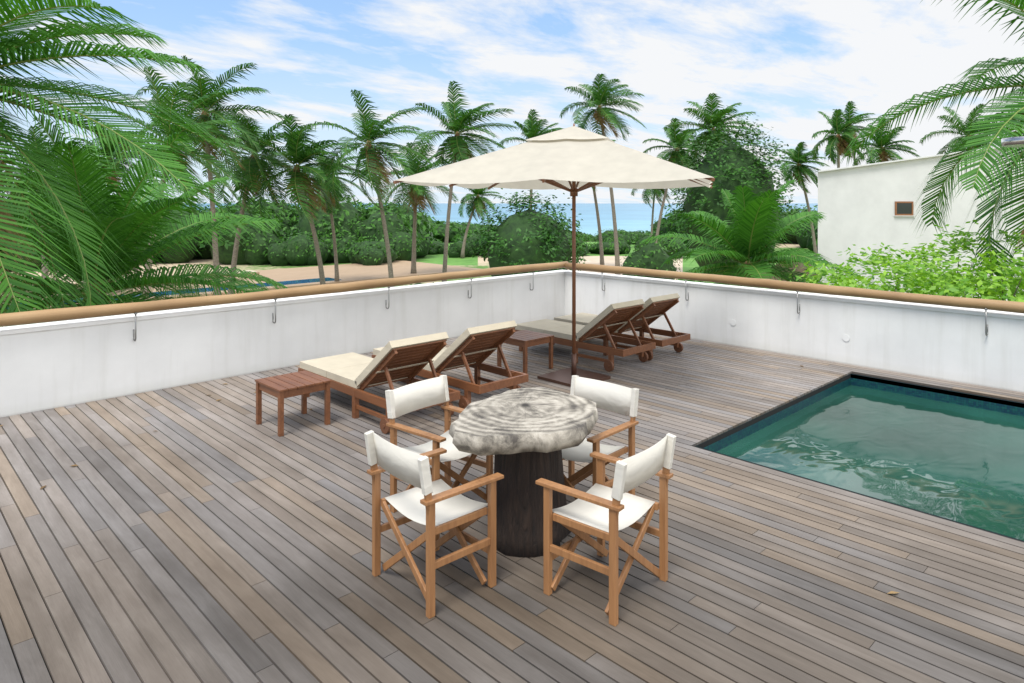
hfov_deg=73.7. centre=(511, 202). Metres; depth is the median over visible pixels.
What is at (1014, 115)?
palm
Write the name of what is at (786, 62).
sky
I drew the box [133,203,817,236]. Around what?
sea water
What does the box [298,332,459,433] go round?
lounger
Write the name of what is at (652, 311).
lounger
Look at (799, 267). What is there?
shrub
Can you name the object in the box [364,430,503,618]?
chair
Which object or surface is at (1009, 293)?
shrub
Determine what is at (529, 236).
bush
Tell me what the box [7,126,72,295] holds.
palm
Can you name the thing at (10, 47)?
palm
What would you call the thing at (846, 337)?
wall lights
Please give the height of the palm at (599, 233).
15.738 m
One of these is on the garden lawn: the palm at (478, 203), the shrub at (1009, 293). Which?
the palm at (478, 203)
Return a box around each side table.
[255,370,330,436]
[497,330,553,373]
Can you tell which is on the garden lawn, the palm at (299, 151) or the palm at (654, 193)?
the palm at (654, 193)
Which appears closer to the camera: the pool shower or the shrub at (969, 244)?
the pool shower
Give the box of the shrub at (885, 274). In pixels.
[830,252,971,295]
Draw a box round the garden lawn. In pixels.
[416,242,813,283]
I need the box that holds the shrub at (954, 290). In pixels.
[890,246,1023,299]
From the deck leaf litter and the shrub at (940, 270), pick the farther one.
the shrub at (940, 270)
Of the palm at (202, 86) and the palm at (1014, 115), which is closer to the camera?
the palm at (1014, 115)
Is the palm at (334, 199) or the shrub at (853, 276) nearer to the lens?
the shrub at (853, 276)
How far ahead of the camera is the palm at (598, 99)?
69.57 m
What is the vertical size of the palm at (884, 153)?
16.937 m
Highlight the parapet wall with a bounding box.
[0,270,1023,417]
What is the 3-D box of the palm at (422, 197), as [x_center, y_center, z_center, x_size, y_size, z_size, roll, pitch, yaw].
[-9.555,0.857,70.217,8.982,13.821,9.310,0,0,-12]
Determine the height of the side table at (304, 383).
0.450 m
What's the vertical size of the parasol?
3.260 m
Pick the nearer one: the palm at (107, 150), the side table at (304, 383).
the side table at (304, 383)
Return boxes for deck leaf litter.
[0,337,899,593]
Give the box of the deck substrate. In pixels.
[0,373,1023,682]
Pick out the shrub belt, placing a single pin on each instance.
(364, 222)
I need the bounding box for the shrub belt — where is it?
[2,195,817,264]
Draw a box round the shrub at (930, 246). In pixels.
[860,221,1022,300]
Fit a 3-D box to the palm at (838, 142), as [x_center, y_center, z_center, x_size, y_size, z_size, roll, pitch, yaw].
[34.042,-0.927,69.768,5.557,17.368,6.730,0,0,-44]
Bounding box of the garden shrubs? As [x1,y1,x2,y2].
[0,206,874,297]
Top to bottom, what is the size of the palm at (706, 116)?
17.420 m
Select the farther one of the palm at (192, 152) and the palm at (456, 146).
the palm at (456, 146)
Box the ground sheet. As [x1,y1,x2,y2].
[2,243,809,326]
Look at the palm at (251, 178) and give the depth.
50.86 m
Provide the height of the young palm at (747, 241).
8.674 m
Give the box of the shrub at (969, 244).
[912,220,1023,300]
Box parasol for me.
[393,123,714,386]
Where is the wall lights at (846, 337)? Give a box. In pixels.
[730,319,849,341]
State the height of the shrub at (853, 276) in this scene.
6.338 m
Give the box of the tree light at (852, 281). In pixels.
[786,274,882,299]
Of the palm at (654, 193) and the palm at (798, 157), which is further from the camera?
the palm at (654, 193)
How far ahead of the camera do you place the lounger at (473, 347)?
7.70 m
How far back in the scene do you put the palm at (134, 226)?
16.44 m
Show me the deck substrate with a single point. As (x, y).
(804, 397)
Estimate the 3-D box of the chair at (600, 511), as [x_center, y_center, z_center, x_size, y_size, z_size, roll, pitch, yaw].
[0.558,1.811,3.999,0.586,0.877,0.618,0,0,40]
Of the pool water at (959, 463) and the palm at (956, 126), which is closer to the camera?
the pool water at (959, 463)
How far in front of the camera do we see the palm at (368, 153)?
49.30 m
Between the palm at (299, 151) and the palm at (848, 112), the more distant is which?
the palm at (848, 112)
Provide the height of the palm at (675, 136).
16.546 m
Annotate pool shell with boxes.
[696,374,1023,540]
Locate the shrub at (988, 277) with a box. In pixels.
[945,248,1020,298]
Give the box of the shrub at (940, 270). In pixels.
[865,248,1008,300]
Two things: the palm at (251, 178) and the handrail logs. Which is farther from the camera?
the palm at (251, 178)
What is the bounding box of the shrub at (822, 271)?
[792,242,951,296]
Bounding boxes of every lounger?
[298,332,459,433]
[372,320,527,408]
[515,299,655,371]
[554,293,689,360]
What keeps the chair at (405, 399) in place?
on the roof deck boards
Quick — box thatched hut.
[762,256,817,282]
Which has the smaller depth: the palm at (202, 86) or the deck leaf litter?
the deck leaf litter
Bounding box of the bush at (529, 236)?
[471,188,589,276]
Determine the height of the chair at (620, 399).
0.877 m
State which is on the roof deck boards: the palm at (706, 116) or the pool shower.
the pool shower
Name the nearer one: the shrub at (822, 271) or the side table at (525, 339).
the side table at (525, 339)
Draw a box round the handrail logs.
[0,261,1023,326]
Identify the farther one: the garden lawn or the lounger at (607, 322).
the garden lawn
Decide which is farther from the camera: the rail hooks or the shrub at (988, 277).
the shrub at (988, 277)
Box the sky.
[0,0,1023,202]
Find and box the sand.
[2,260,479,312]
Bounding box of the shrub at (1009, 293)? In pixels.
[936,272,1023,301]
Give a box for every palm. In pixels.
[0,0,235,326]
[0,114,287,326]
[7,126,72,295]
[71,128,153,273]
[83,66,260,299]
[133,55,291,304]
[199,109,327,303]
[239,114,363,284]
[298,89,433,286]
[301,141,369,281]
[376,142,457,273]
[412,81,518,281]
[458,187,504,257]
[497,109,564,208]
[559,73,646,274]
[592,140,615,264]
[630,188,677,236]
[640,179,875,289]
[642,118,699,242]
[662,93,755,167]
[769,142,829,266]
[810,109,880,167]
[823,101,885,159]
[840,0,1023,295]
[851,118,918,165]
[920,103,1023,154]
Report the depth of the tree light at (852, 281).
11.59 m
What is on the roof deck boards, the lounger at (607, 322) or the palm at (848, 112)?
the lounger at (607, 322)
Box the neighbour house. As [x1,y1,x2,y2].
[815,146,1023,300]
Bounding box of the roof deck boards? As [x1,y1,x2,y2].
[0,330,1023,682]
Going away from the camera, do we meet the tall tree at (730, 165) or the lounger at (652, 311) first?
the lounger at (652, 311)
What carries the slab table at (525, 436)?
on the roof deck boards
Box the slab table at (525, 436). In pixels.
[449,387,597,557]
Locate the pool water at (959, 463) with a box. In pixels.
[716,385,1023,540]
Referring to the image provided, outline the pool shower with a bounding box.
[1001,136,1023,146]
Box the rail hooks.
[133,272,987,340]
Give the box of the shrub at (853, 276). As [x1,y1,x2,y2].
[822,260,940,291]
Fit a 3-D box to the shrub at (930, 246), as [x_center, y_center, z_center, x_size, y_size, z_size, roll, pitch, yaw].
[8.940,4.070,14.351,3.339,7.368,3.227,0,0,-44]
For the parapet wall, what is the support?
on the house
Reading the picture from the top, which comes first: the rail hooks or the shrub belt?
the shrub belt
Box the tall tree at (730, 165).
[663,105,798,285]
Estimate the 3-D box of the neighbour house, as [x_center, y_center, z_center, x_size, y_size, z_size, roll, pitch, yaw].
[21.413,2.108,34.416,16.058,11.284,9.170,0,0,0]
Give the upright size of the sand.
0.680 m
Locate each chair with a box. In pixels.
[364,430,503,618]
[385,375,492,512]
[535,433,675,626]
[562,375,638,499]
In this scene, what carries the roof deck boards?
on the deck substrate

